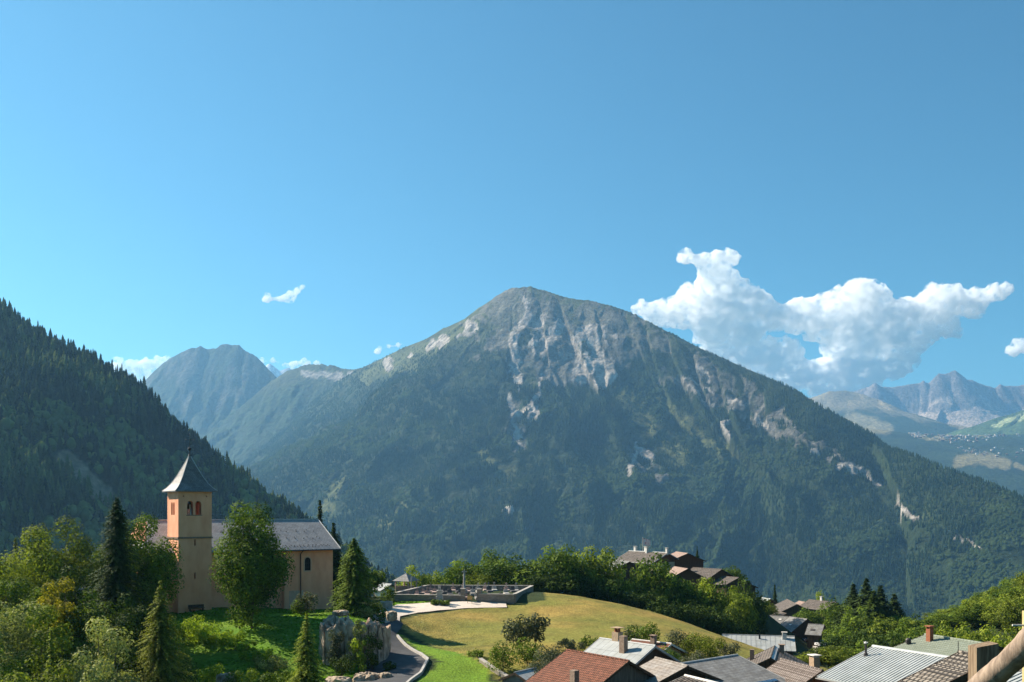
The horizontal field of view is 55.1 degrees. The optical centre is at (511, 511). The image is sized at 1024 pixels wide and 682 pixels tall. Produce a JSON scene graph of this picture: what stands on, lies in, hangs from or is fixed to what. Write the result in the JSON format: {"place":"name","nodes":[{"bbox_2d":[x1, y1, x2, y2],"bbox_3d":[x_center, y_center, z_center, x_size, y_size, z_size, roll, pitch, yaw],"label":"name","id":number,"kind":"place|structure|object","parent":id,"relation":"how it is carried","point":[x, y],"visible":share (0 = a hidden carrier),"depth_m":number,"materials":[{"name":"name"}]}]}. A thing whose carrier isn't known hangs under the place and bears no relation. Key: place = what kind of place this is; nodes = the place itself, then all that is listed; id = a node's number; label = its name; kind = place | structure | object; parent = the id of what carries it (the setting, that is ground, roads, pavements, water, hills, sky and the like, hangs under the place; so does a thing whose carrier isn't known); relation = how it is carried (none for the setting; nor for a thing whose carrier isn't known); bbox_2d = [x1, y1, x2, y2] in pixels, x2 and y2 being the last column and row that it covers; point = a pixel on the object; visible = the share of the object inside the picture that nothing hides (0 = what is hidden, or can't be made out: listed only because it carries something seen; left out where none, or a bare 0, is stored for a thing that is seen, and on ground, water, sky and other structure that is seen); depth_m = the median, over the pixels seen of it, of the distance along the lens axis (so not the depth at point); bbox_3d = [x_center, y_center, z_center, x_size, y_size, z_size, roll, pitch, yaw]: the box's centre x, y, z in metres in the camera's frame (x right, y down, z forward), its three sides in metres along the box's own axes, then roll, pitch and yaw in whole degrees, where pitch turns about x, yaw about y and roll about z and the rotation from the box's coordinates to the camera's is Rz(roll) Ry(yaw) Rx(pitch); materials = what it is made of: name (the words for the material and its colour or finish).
{"place":"outdoors","nodes":[
{"label":"outdoors","id":0,"kind":"place"},
{"bbox_2d":[0,322,280,570],"bbox_3d":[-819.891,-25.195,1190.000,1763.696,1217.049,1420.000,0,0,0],"label":"hill","id":1,"kind":"structure","parent":0,"point":[99,482],"depth_m":1160.57,"materials":[{"name":"green plant"}]},
{"bbox_2d":[0,297,400,596],"bbox_3d":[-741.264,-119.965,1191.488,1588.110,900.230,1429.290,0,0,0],"label":"forest","id":2,"kind":"object","parent":1,"relation":"on","point":[57,419],"visible":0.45,"depth_m":1216.83,"materials":[{"name":"green plant"}]},
{"bbox_2d":[145,344,276,437],"bbox_3d":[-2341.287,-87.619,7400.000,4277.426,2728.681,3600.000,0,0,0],"label":"mountain","id":3,"kind":"structure","parent":0,"point":[202,391],"depth_m":8184.18,"materials":[{"name":"blue stone"}]},
{"bbox_2d":[202,364,360,464],"bbox_3d":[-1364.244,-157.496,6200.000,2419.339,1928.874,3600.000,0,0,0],"label":"mountain","id":4,"kind":"structure","parent":0,"point":[263,415],"depth_m":7144.81,"materials":[{"name":"blue stone"}]},
{"bbox_2d":[356,620,424,681],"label":"road","id":5,"kind":"structure","parent":0,"point":[408,662],"depth_m":118.16,"materials":[{"name":"grey asphalt"}]},
{"bbox_2d":[373,601,506,622],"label":"gravel path","id":6,"kind":"structure","parent":0,"point":[402,609],"depth_m":156.45,"materials":[{"name":"beige gravel"}]},
{"bbox_2d":[0,0,1023,397],"label":"sky","id":7,"kind":"structure","parent":0,"point":[815,197],"materials":[{"name":"blue"}]},
{"bbox_2d":[143,590,1021,681],"bbox_3d":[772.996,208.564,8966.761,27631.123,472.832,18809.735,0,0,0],"label":"ground","id":8,"kind":"structure","parent":0,"point":[444,641],"depth_m":137.02,"materials":[{"name":"green plant"}]},
{"bbox_2d":[0,642,31,681],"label":"deciduous tree","id":9,"kind":"object","parent":8,"relation":"on","point":[8,667],"visible":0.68,"depth_m":80.09,"materials":[{"name":"green plant"}]},
{"bbox_2d":[0,575,48,655],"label":"deciduous tree","id":10,"kind":"object","parent":8,"relation":"on","point":[16,591],"visible":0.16,"depth_m":110.86,"materials":[{"name":"green plant"}]},
{"bbox_2d":[0,555,49,627],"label":"deciduous tree","id":11,"kind":"object","parent":8,"relation":"on","point":[7,572],"visible":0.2,"depth_m":118.14,"materials":[{"name":"green plant"}]},
{"bbox_2d":[0,598,60,681],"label":"deciduous tree","id":12,"kind":"object","parent":8,"relation":"on","point":[21,645],"visible":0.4,"depth_m":92.57,"materials":[{"name":"green plant"}]},
{"bbox_2d":[0,648,78,681],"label":"deciduous tree","id":13,"kind":"object","parent":8,"relation":"on","point":[52,676],"visible":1,"depth_m":78.30,"materials":[{"name":"green plant"}]},
{"bbox_2d":[10,604,76,681],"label":"deciduous tree","id":14,"kind":"object","parent":8,"relation":"on","point":[59,640],"visible":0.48,"depth_m":90.62,"materials":[{"name":"green plant"}]},
{"bbox_2d":[0,515,110,606],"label":"deciduous tree","id":15,"kind":"object","parent":8,"relation":"on","point":[41,570],"visible":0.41,"depth_m":126.35,"materials":[{"name":"green plant"}]},
{"bbox_2d":[25,576,85,670],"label":"deciduous tree","id":16,"kind":"object","parent":8,"relation":"on","point":[61,608],"visible":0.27,"depth_m":105.27,"materials":[{"name":"green plant"}]},
{"bbox_2d":[44,564,106,667],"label":"deciduous tree","id":17,"kind":"object","parent":8,"relation":"on","point":[71,596],"visible":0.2,"depth_m":117.36,"materials":[{"name":"green plant"}]},
{"bbox_2d":[59,588,127,679],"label":"deciduous tree","id":18,"kind":"object","parent":8,"relation":"on","point":[80,639],"visible":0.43,"depth_m":105.44,"materials":[{"name":"green plant"}]},
{"bbox_2d":[72,650,121,681],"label":"deciduous tree","id":19,"kind":"object","parent":8,"relation":"on","point":[100,675],"visible":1,"depth_m":79.23,"materials":[{"name":"green plant"}]},
{"bbox_2d":[57,616,139,681],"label":"deciduous tree","id":20,"kind":"object","parent":8,"relation":"on","point":[116,649],"visible":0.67,"depth_m":89.53,"materials":[{"name":"green plant"}]},
{"bbox_2d":[77,644,148,681],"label":"deciduous tree","id":21,"kind":"object","parent":8,"relation":"on","point":[123,667],"visible":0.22,"depth_m":96.15,"materials":[{"name":"green plant"}]},
{"bbox_2d":[77,498,154,672],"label":"conifer tree","id":22,"kind":"object","parent":8,"relation":"on","point":[118,552],"visible":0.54,"depth_m":111.29,"materials":[{"name":"green plant"}]},
{"bbox_2d":[102,592,168,674],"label":"deciduous tree","id":23,"kind":"object","parent":8,"relation":"on","point":[135,620],"visible":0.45,"depth_m":106.44,"materials":[{"name":"green plant"}]},
{"bbox_2d":[102,512,184,623],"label":"deciduous tree","id":24,"kind":"object","parent":8,"relation":"on","point":[159,564],"visible":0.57,"depth_m":119.72,"materials":[{"name":"green plant"}]},
{"bbox_2d":[132,581,197,681],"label":"conifer tree","id":25,"kind":"object","parent":8,"relation":"on","point":[159,655],"visible":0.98,"depth_m":97.34,"materials":[{"name":"green plant"}]},
{"bbox_2d":[184,620,223,645],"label":"shrub","id":26,"kind":"object","parent":8,"relation":"on","point":[209,630],"visible":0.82,"depth_m":121.76,"materials":[{"name":"green plant"}]},
{"bbox_2d":[190,663,224,681],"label":"shrub","id":27,"kind":"object","parent":8,"relation":"on","point":[204,677],"visible":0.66,"depth_m":107.48,"materials":[{"name":"green plant"}]},
{"bbox_2d":[198,629,246,646],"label":"shrub","id":28,"kind":"object","parent":8,"relation":"on","point":[228,638],"visible":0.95,"depth_m":120.54,"materials":[{"name":"green plant"}]},
{"bbox_2d":[131,434,340,613],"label":"church","id":29,"kind":"structure","parent":8,"relation":"on","point":[310,544],"depth_m":139.18,"materials":[{"name":"beige paint"}]},
{"bbox_2d":[223,668,275,681],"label":"shrub","id":30,"kind":"object","parent":8,"relation":"on","point":[263,677],"visible":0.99,"depth_m":105.70,"materials":[{"name":"green plant"}]},
{"bbox_2d":[206,500,295,629],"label":"deciduous tree","id":31,"kind":"object","parent":8,"relation":"on","point":[257,572],"visible":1,"depth_m":125.26,"materials":[{"name":"green plant"}]},
{"bbox_2d":[253,654,289,672],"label":"shrub","id":32,"kind":"object","parent":8,"relation":"on","point":[275,664],"visible":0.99,"depth_m":111.56,"materials":[{"name":"green plant"}]},
{"bbox_2d":[285,611,327,681],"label":"conifer tree","id":33,"kind":"object","parent":8,"relation":"on","point":[307,671],"visible":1,"depth_m":103.51,"materials":[{"name":"green plant"}]},
{"bbox_2d":[326,629,344,666],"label":"shrub","id":34,"kind":"object","parent":8,"relation":"on","point":[335,645],"visible":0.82,"depth_m":115.81,"materials":[{"name":"green plant"}]},
{"bbox_2d":[330,523,342,597],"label":"conifer tree","id":35,"kind":"object","parent":8,"relation":"on","point":[337,558],"visible":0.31,"depth_m":167.41,"materials":[{"name":"green plant"}]},
{"bbox_2d":[319,614,362,664],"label":"rock outcrop","id":36,"kind":"object","parent":8,"relation":"on","point":[345,625],"visible":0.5,"depth_m":117.73,"materials":[{"name":"stone"}]},
{"bbox_2d":[329,652,354,675],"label":"shrub","id":37,"kind":"object","parent":8,"relation":"on","point":[342,669],"visible":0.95,"depth_m":112.69,"materials":[{"name":"green plant"}]},
{"bbox_2d":[321,538,382,620],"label":"conifer tree","id":38,"kind":"object","parent":8,"relation":"on","point":[353,588],"visible":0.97,"depth_m":137.92,"materials":[{"name":"green plant"}]},
{"bbox_2d":[350,638,367,671],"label":"shrub","id":39,"kind":"object","parent":8,"relation":"on","point":[359,656],"visible":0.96,"depth_m":114.60,"materials":[{"name":"green plant"}]},
{"bbox_2d":[363,632,382,669],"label":"shrub","id":40,"kind":"object","parent":8,"relation":"on","point":[372,659],"visible":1,"depth_m":115.33,"materials":[{"name":"green plant"}]},
{"bbox_2d":[356,618,390,662],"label":"rock outcrop","id":41,"kind":"object","parent":8,"relation":"on","point":[383,634],"visible":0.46,"depth_m":120.03,"materials":[{"name":"stone"}]},
{"bbox_2d":[397,565,440,587],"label":"deciduous tree","id":42,"kind":"object","parent":8,"relation":"on","point":[424,580],"visible":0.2,"depth_m":216.50,"materials":[{"name":"green plant"}]},
{"bbox_2d":[394,594,463,600],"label":"cemetery wall","id":43,"kind":"structure","parent":8,"relation":"on","point":[414,597],"depth_m":162.74,"materials":[{"name":"stone"}]},
{"bbox_2d":[437,558,487,584],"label":"deciduous tree","id":44,"kind":"object","parent":8,"relation":"on","point":[454,575],"visible":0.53,"depth_m":206.04,"materials":[{"name":"green plant"}]},
{"bbox_2d":[478,594,513,603],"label":"cemetery wall","id":45,"kind":"structure","parent":8,"relation":"on","point":[502,598],"depth_m":161.09,"materials":[{"name":"stone"}]},
{"bbox_2d":[485,640,519,671],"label":"shrub","id":46,"kind":"object","parent":8,"relation":"on","point":[499,654],"visible":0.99,"depth_m":115.66,"materials":[{"name":"green plant"}]},
{"bbox_2d":[475,553,544,584],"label":"deciduous tree","id":47,"kind":"object","parent":8,"relation":"on","point":[510,573],"visible":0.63,"depth_m":200.73,"materials":[{"name":"green plant"}]},
{"bbox_2d":[498,667,538,681],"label":"outbuilding","id":48,"kind":"structure","parent":8,"relation":"on","point":[524,675],"depth_m":101.48,"materials":[{"name":"metal"}]},
{"bbox_2d":[501,614,537,649],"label":"deciduous tree","id":49,"kind":"object","parent":8,"relation":"on","point":[517,629],"visible":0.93,"depth_m":122.19,"materials":[{"name":"green plant"}]},
{"bbox_2d":[514,637,541,665],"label":"shrub","id":50,"kind":"object","parent":8,"relation":"on","point":[528,653],"visible":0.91,"depth_m":117.59,"materials":[{"name":"green plant"}]},
{"bbox_2d":[522,611,550,648],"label":"deciduous tree","id":51,"kind":"object","parent":8,"relation":"on","point":[544,624],"visible":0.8,"depth_m":123.55,"materials":[{"name":"green plant"}]},
{"bbox_2d":[525,572,561,593],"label":"deciduous tree","id":52,"kind":"object","parent":8,"relation":"on","point":[550,586],"visible":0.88,"depth_m":194.50,"materials":[{"name":"green plant"}]},
{"bbox_2d":[530,544,587,593],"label":"deciduous tree","id":53,"kind":"object","parent":8,"relation":"on","point":[559,564],"visible":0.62,"depth_m":198.24,"materials":[{"name":"green plant"}]},
{"bbox_2d":[553,573,595,596],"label":"bush","id":54,"kind":"object","parent":8,"relation":"on","point":[580,588],"visible":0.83,"depth_m":195.20,"materials":[{"name":"green plant"}]},
{"bbox_2d":[525,649,654,681],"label":"barn","id":55,"kind":"structure","parent":8,"relation":"on","point":[568,665],"depth_m":86.77,"materials":[{"name":"red tile"}]},
{"bbox_2d":[568,545,627,595],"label":"deciduous tree","id":56,"kind":"object","parent":8,"relation":"on","point":[605,569],"visible":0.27,"depth_m":204.29,"materials":[{"name":"green plant"}]},
{"bbox_2d":[584,579,632,603],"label":"bush","id":57,"kind":"object","parent":8,"relation":"on","point":[606,592],"visible":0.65,"depth_m":196.13,"materials":[{"name":"green plant"}]},
{"bbox_2d":[615,567,646,607],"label":"deciduous tree","id":58,"kind":"object","parent":8,"relation":"on","point":[626,586],"visible":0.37,"depth_m":201.92,"materials":[{"name":"green plant"}]},
{"bbox_2d":[583,626,680,665],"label":"house","id":59,"kind":"structure","parent":8,"relation":"on","point":[618,645],"depth_m":106.35,"materials":[{"name":"ceramic"}]},
{"bbox_2d":[616,584,662,612],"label":"bush","id":60,"kind":"object","parent":8,"relation":"on","point":[644,602],"visible":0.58,"depth_m":195.44,"materials":[{"name":"green plant"}]},
{"bbox_2d":[626,622,660,640],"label":"shrub","id":61,"kind":"object","parent":8,"relation":"on","point":[647,632],"visible":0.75,"depth_m":129.49,"materials":[{"name":"green plant"}]},
{"bbox_2d":[617,546,678,581],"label":"house","id":62,"kind":"structure","parent":8,"relation":"on","point":[632,556],"depth_m":253.26,"materials":[{"name":"stone"}]},
{"bbox_2d":[634,552,681,612],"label":"deciduous tree","id":63,"kind":"object","parent":8,"relation":"on","point":[651,577],"visible":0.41,"depth_m":204.85,"materials":[{"name":"green plant"}]},
{"bbox_2d":[630,634,686,657],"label":"house","id":64,"kind":"structure","parent":8,"relation":"on","point":[654,641],"depth_m":117.98,"materials":[{"name":"grey tile"}]},
{"bbox_2d":[650,594,694,623],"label":"bush","id":65,"kind":"object","parent":8,"relation":"on","point":[673,611],"visible":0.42,"depth_m":192.99,"materials":[{"name":"green plant"}]},
{"bbox_2d":[654,570,699,608],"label":"deciduous tree","id":66,"kind":"object","parent":8,"relation":"on","point":[681,592],"visible":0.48,"depth_m":201.98,"materials":[{"name":"green plant"}]},
{"bbox_2d":[640,656,721,681],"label":"annex","id":67,"kind":"object","parent":8,"relation":"on","point":[662,669],"visible":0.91,"depth_m":87.32,"materials":[{"name":"grey stone"}]},
{"bbox_2d":[661,566,702,589],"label":"house","id":68,"kind":"structure","parent":8,"relation":"on","point":[686,574],"depth_m":236.76,"materials":[{"name":"wood"}]},
{"bbox_2d":[672,551,705,569],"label":"house","id":69,"kind":"structure","parent":8,"relation":"on","point":[688,561],"depth_m":252.55,"materials":[{"name":"wood"}]},
{"bbox_2d":[679,632,711,660],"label":"shrub","id":70,"kind":"object","parent":8,"relation":"on","point":[696,644],"visible":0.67,"depth_m":119.57,"materials":[{"name":"green plant"}]},
{"bbox_2d":[676,599,719,631],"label":"bush","id":71,"kind":"object","parent":8,"relation":"on","point":[699,613],"visible":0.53,"depth_m":193.63,"materials":[{"name":"green plant"}]},
{"bbox_2d":[681,575,727,619],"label":"deciduous tree","id":72,"kind":"object","parent":8,"relation":"on","point":[701,595],"visible":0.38,"depth_m":203.74,"materials":[{"name":"green plant"}]},
{"bbox_2d":[690,567,734,587],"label":"house","id":73,"kind":"structure","parent":8,"relation":"on","point":[715,573],"depth_m":243.71,"materials":[{"name":"stone"}]},
{"bbox_2d":[702,606,744,635],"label":"bush","id":74,"kind":"object","parent":8,"relation":"on","point":[724,622],"visible":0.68,"depth_m":194.19,"materials":[{"name":"green plant"}]},
{"bbox_2d":[711,576,751,600],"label":"house","id":75,"kind":"structure","parent":8,"relation":"on","point":[730,580],"depth_m":238.76,"materials":[{"name":"stone"}]},
{"bbox_2d":[681,654,785,681],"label":"house","id":76,"kind":"structure","parent":8,"relation":"on","point":[733,668],"depth_m":91.06,"materials":[{"name":"grey metal"}]},
{"bbox_2d":[716,582,759,634],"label":"deciduous tree","id":77,"kind":"object","parent":8,"relation":"on","point":[741,604],"visible":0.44,"depth_m":198.32,"materials":[{"name":"green plant"}]},
{"bbox_2d":[731,577,769,634],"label":"deciduous tree","id":78,"kind":"object","parent":8,"relation":"on","point":[759,606],"visible":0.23,"depth_m":212.70,"materials":[{"name":"green plant"}]},
{"bbox_2d":[722,632,795,654],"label":"house","id":79,"kind":"structure","parent":8,"relation":"on","point":[764,642],"depth_m":186.25,"materials":[{"name":"metal"}]},
{"bbox_2d":[746,644,808,668],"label":"house","id":80,"kind":"structure","parent":8,"relation":"on","point":[766,658],"depth_m":124.01,"materials":[{"name":"stone"}]},
{"bbox_2d":[766,658,824,681],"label":"house","id":81,"kind":"structure","parent":8,"relation":"on","point":[790,670],"depth_m":91.61,"materials":[{"name":"brown tile"}]},
{"bbox_2d":[781,616,813,637],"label":"house","id":82,"kind":"structure","parent":8,"relation":"on","point":[796,626],"depth_m":260.37,"materials":[{"name":"grey metal"}]},
{"bbox_2d":[804,623,826,649],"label":"house","id":83,"kind":"structure","parent":8,"relation":"on","point":[813,632],"depth_m":250.52,"materials":[{"name":"grey stone"}]},
{"bbox_2d":[797,645,854,668],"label":"deciduous tree","id":84,"kind":"object","parent":8,"relation":"on","point":[830,655],"visible":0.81,"depth_m":148.84,"materials":[{"name":"green plant"}]},
{"bbox_2d":[817,595,846,636],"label":"deciduous tree","id":85,"kind":"object","parent":8,"relation":"on","point":[831,614],"visible":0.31,"depth_m":267.29,"materials":[{"name":"green plant"}]},
{"bbox_2d":[814,625,855,650],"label":"deciduous tree","id":86,"kind":"object","parent":8,"relation":"on","point":[835,639],"visible":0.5,"depth_m":230.32,"materials":[{"name":"green plant"}]},
{"bbox_2d":[829,583,860,634],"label":"conifer tree","id":87,"kind":"object","parent":8,"relation":"on","point":[850,599],"visible":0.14,"depth_m":261.50,"materials":[{"name":"green plant"}]},
{"bbox_2d":[834,606,877,649],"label":"deciduous tree","id":88,"kind":"object","parent":8,"relation":"on","point":[859,624],"visible":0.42,"depth_m":248.29,"materials":[{"name":"green plant"}]},
{"bbox_2d":[836,628,885,651],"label":"deciduous tree","id":89,"kind":"object","parent":8,"relation":"on","point":[854,640],"visible":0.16,"depth_m":198.76,"materials":[{"name":"green plant"}]},
{"bbox_2d":[846,578,882,621],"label":"conifer tree","id":90,"kind":"object","parent":8,"relation":"on","point":[866,596],"visible":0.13,"depth_m":257.34,"materials":[{"name":"green plant"}]},
{"bbox_2d":[859,590,888,634],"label":"conifer tree","id":91,"kind":"object","parent":8,"relation":"on","point":[873,608],"visible":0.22,"depth_m":251.04,"materials":[{"name":"green plant"}]},
{"bbox_2d":[856,613,902,643],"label":"deciduous tree","id":92,"kind":"object","parent":8,"relation":"on","point":[883,625],"visible":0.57,"depth_m":243.64,"materials":[{"name":"green plant"}]},
{"bbox_2d":[815,641,947,681],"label":"house","id":93,"kind":"structure","parent":8,"relation":"on","point":[875,663],"depth_m":58.66,"materials":[{"name":"grey metal"}]},
{"bbox_2d":[863,628,903,649],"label":"deciduous tree","id":94,"kind":"object","parent":8,"relation":"on","point":[896,641],"visible":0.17,"depth_m":169.40,"materials":[{"name":"green plant"}]},
{"bbox_2d":[897,641,967,681],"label":"house","id":95,"kind":"structure","parent":8,"relation":"on","point":[953,667],"depth_m":50.04,"materials":[{"name":"grey tile"}]},
{"bbox_2d":[893,625,1003,655],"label":"house","id":96,"kind":"structure","parent":8,"relation":"on","point":[928,641],"depth_m":77.01,"materials":[{"name":"grey tile"}]},
{"bbox_2d":[949,605,987,627],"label":"deciduous tree","id":97,"kind":"object","parent":8,"relation":"on","point":[956,613],"visible":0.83,"depth_m":233.64,"materials":[{"name":"green plant"}]},
{"bbox_2d":[953,621,1001,645],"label":"deciduous tree","id":98,"kind":"object","parent":8,"relation":"on","point":[984,635],"visible":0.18,"depth_m":149.53,"materials":[{"name":"green plant"}]},
{"bbox_2d":[959,596,996,625],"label":"deciduous tree","id":99,"kind":"object","parent":8,"relation":"on","point":[977,606],"visible":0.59,"depth_m":233.88,"materials":[{"name":"green plant"}]},
{"bbox_2d":[968,628,1023,681],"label":"handrail","id":100,"kind":"object","parent":8,"relation":"on","point":[987,662],"visible":1,"depth_m":4.25,"materials":[{"name":"beige wood"}]},
{"bbox_2d":[993,596,1023,636],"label":"deciduous tree","id":101,"kind":"object","parent":8,"relation":"on","point":[1005,614],"visible":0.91,"depth_m":219.04,"materials":[{"name":"green plant"}]},
{"bbox_2d":[239,286,1023,620],"bbox_3d":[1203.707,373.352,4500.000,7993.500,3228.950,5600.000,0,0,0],"label":"mountain","id":102,"kind":"structure","parent":0,"point":[553,350],"depth_m":4231.62,"materials":[{"name":"grey stone"}]},
{"bbox_2d":[232,322,1023,619],"bbox_3d":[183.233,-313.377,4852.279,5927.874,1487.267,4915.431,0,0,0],"label":"forest","id":103,"kind":"object","parent":102,"relation":"on","point":[654,501],"visible":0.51,"depth_m":3873.07,"materials":[{"name":"green plant"}]},
{"bbox_2d":[809,370,1023,496],"bbox_3d":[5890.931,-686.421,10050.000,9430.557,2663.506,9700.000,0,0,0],"label":"mountain","id":104,"kind":"structure","parent":0,"point":[954,402],"depth_m":11097.74,"materials":[{"name":"grey stone"}]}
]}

